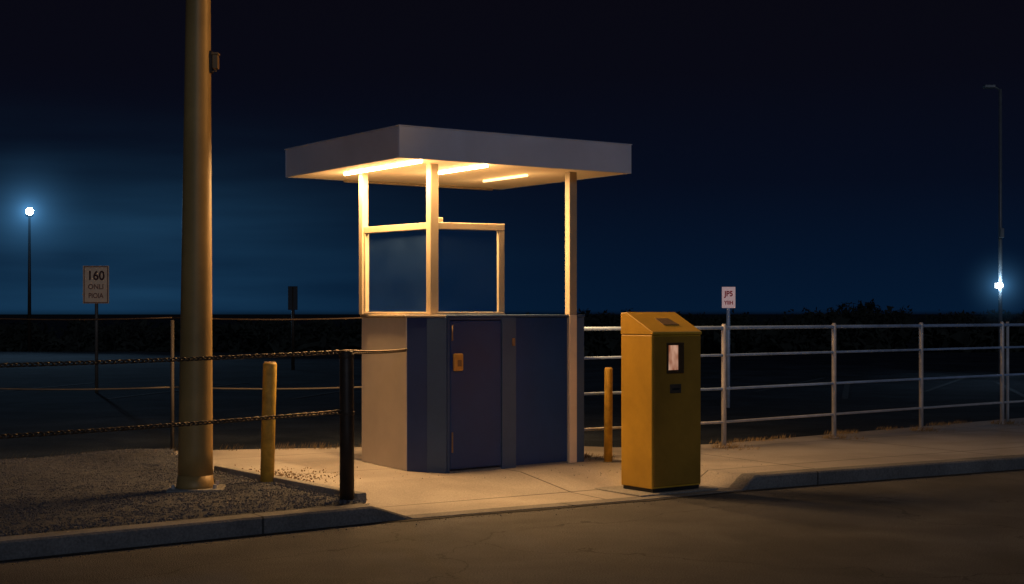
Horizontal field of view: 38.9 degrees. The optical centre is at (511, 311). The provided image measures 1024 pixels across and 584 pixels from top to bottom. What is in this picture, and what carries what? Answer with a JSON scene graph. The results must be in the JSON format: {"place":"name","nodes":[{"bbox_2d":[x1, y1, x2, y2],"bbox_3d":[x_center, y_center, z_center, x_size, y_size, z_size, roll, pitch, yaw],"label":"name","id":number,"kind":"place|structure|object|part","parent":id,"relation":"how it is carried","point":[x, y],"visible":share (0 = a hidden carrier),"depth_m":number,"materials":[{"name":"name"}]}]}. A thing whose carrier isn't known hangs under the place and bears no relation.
{"place":"outdoors","nodes":[
{"label":"outdoors","id":0,"kind":"place"},
{"bbox_2d":[0,448,369,536],"bbox_3d":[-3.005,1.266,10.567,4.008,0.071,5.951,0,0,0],"label":"gravel","id":1,"kind":"structure","parent":0,"point":[89,469],"depth_m":10.20,"materials":[{"name":"grey gravel"}]},
{"bbox_2d":[166,0,225,492],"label":"light pole","id":2,"kind":"object","parent":1,"relation":"on","point":[195,458],"visible":0.99,"depth_m":10.41,"materials":[{"name":"paint"}]},
{"bbox_2d":[339,351,354,499],"bbox_3d":[-1.124,0.797,9.850,0.110,1.065,0.106,0,0,0],"label":"chain post","id":3,"kind":"object","parent":1,"relation":"on","point":[346,378],"visible":1,"depth_m":9.81,"materials":[{"name":"metal"}]},
{"bbox_2d":[0,410,342,438],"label":"chain","id":4,"kind":"object","parent":3,"relation":"attached to","point":[156,425],"visible":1,"depth_m":8.87,"materials":[{"name":"metal"}]},
{"bbox_2d":[0,350,346,367],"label":"chain","id":5,"kind":"object","parent":3,"relation":"attached to","point":[161,359],"visible":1,"depth_m":8.88,"materials":[{"name":"metal"}]},
{"bbox_2d":[347,348,407,353],"bbox_3d":[-0.992,0.290,10.829,0.028,0.068,1.994,0,0,8],"label":"chain","id":6,"kind":"object","parent":3,"relation":"attached to","point":[378,351],"visible":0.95,"depth_m":10.75,"materials":[{"name":"metal"}]},
{"bbox_2d":[0,469,1023,583],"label":"road","id":7,"kind":"structure","parent":0,"point":[961,529],"depth_m":8.61,"materials":[{"name":"grey asphalt"}]},
{"bbox_2d":[3,458,1017,564],"bbox_3d":[0.651,1.348,11.997,12.997,0.112,3.535,0,0,-32],"label":"gutter grit","id":8,"kind":"object","parent":7,"relation":"on","point":[511,512],"visible":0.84,"depth_m":10.31,"materials":[{"name":"gravel"}]},
{"bbox_2d":[0,454,1023,560],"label":"kerb","id":9,"kind":"structure","parent":7,"relation":"on","point":[70,541],"depth_m":9.39,"materials":[{"name":"concrete"}]},
{"bbox_2d":[0,314,1023,458],"bbox_3d":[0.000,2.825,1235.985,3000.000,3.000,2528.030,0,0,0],"label":"ground","id":10,"kind":"structure","parent":0,"point":[25,411],"depth_m":22.95,"materials":[{"name":"grey asphalt"}]},
{"bbox_2d":[25,208,33,350],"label":"street lamp","id":11,"kind":"object","parent":10,"relation":"on","point":[29,211],"visible":0.98,"depth_m":59.95,"materials":[{"name":"metal"}]},
{"bbox_2d":[83,266,108,392],"bbox_3d":[-6.804,0.298,23.723,0.429,2.104,0.069,0,0,0],"label":"sign","id":12,"kind":"object","parent":10,"relation":"on","point":[96,285],"visible":1,"depth_m":23.69,"materials":[{"name":"metal"}]},
{"bbox_2d":[0,317,361,449],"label":"rail fence","id":13,"kind":"object","parent":10,"relation":"on","point":[171,386],"visible":0.77,"depth_m":13.94,"materials":[{"name":"metal"}]},
{"bbox_2d":[288,286,297,369],"bbox_3d":[-4.992,0.384,33.030,0.219,1.933,0.075,0,0,0],"label":"sign","id":14,"kind":"object","parent":10,"relation":"on","point":[292,298],"visible":0.91,"depth_m":32.99,"materials":[{"name":"metal"}]},
{"bbox_2d":[0,298,1023,357],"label":"distant wood","id":15,"kind":"object","parent":10,"relation":"on","point":[260,336],"visible":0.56,"depth_m":116.49,"materials":[{"name":"green plant"}]},
{"bbox_2d":[0,378,1023,398],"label":"parking marking","id":16,"kind":"object","parent":10,"relation":"on","point":[845,393],"visible":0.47,"depth_m":24.32,"materials":[{"name":"paint"}]},
{"bbox_2d":[722,287,734,407],"bbox_3d":[2.990,0.503,20.022,0.186,1.694,0.064,0,0,0],"label":"sign","id":17,"kind":"object","parent":10,"relation":"on","point":[728,298],"visible":0.98,"depth_m":20.00,"materials":[{"name":"white metal"}]},
{"bbox_2d":[983,85,1003,373],"bbox_3d":[9.970,-1.446,29.942,0.400,6.491,0.275,0,0,0],"label":"street lamp","id":18,"kind":"object","parent":10,"relation":"on","point":[999,285],"visible":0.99,"depth_m":29.97,"materials":[{"name":"grey metal"}]},
{"bbox_2d":[0,0,1023,313],"label":"sky","id":19,"kind":"structure","parent":0,"point":[796,155],"materials":[{"name":"blue"}]},
{"bbox_2d":[171,418,1023,514],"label":"pavement","id":20,"kind":"structure","parent":0,"point":[399,491],"depth_m":12.26,"materials":[{"name":"concrete"}]},
{"bbox_2d":[260,362,276,482],"bbox_3d":[-1.850,0.880,10.940,0.156,1.002,0.156,0,0,0],"label":"bollard","id":21,"kind":"object","parent":20,"relation":"on","point":[268,426],"visible":0.77,"depth_m":10.90,"materials":[{"name":"yellow metal"}]},
{"bbox_2d":[214,465,365,502],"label":"edging kerb","id":22,"kind":"structure","parent":20,"relation":"on","point":[317,487],"depth_m":10.68,"materials":[{"name":"concrete"}]},
{"bbox_2d":[226,465,366,499],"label":"scattered pebbles","id":23,"kind":"object","parent":20,"relation":"on","point":[292,474],"visible":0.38,"depth_m":11.50,"materials":[{"name":"gravel"}]},
{"bbox_2d":[284,125,631,473],"bbox_3d":[-0.493,-0.037,12.753,2.332,2.835,2.042,0,0,-34],"label":"ticket booth","id":24,"kind":"object","parent":20,"relation":"on","point":[451,392],"visible":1,"depth_m":12.04,"materials":[{"name":"metal"}]},
{"bbox_2d":[364,222,425,314],"bbox_3d":[-0.968,-0.353,12.162,0.044,0.753,0.885,0,0,-41],"label":"window frame","id":25,"kind":"structure","parent":24,"relation":"in","point":[414,226],"depth_m":12.35,"materials":[{"name":"paint"}]},
{"bbox_2d":[438,222,504,314],"bbox_3d":[-0.341,-0.353,11.945,0.601,0.753,0.044,0,0,-25],"label":"window frame","id":26,"kind":"structure","parent":24,"relation":"in","point":[500,228],"depth_m":12.03,"materials":[{"name":"paint"}]},
{"bbox_2d":[450,320,500,469],"bbox_3d":[-0.288,0.671,11.834,0.520,1.201,0.058,0,0,-38],"label":"door","id":27,"kind":"structure","parent":24,"relation":"in","point":[475,346],"depth_m":11.84,"materials":[{"name":"blue paint"}]},
{"bbox_2d":[8,419,1023,481],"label":"dry grass","id":28,"kind":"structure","parent":20,"relation":"on","point":[736,445],"depth_m":14.57,"materials":[{"name":"brown plant"}]},
{"bbox_2d":[603,367,612,462],"bbox_3d":[0.830,0.930,12.520,0.108,0.901,0.108,0,0,0],"label":"bollard","id":29,"kind":"object","parent":20,"relation":"on","point":[608,394],"visible":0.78,"depth_m":12.49,"materials":[{"name":"yellow metal"}]},
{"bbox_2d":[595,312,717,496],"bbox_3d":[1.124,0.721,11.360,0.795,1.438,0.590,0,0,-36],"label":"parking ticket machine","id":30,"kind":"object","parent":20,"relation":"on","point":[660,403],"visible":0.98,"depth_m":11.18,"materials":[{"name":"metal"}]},
{"bbox_3d":[1.279,0.761,11.173,0.483,1.147,0.022,0,0,-36],"label":"front door","id":31,"kind":"part","parent":30,"relation":"part of","materials":[{"name":"paint"}]},
{"bbox_2d":[584,322,1023,447],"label":"rail fence","id":32,"kind":"object","parent":20,"relation":"on","point":[723,328],"visible":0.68,"depth_m":14.93,"materials":[{"name":"metal"}]}
]}

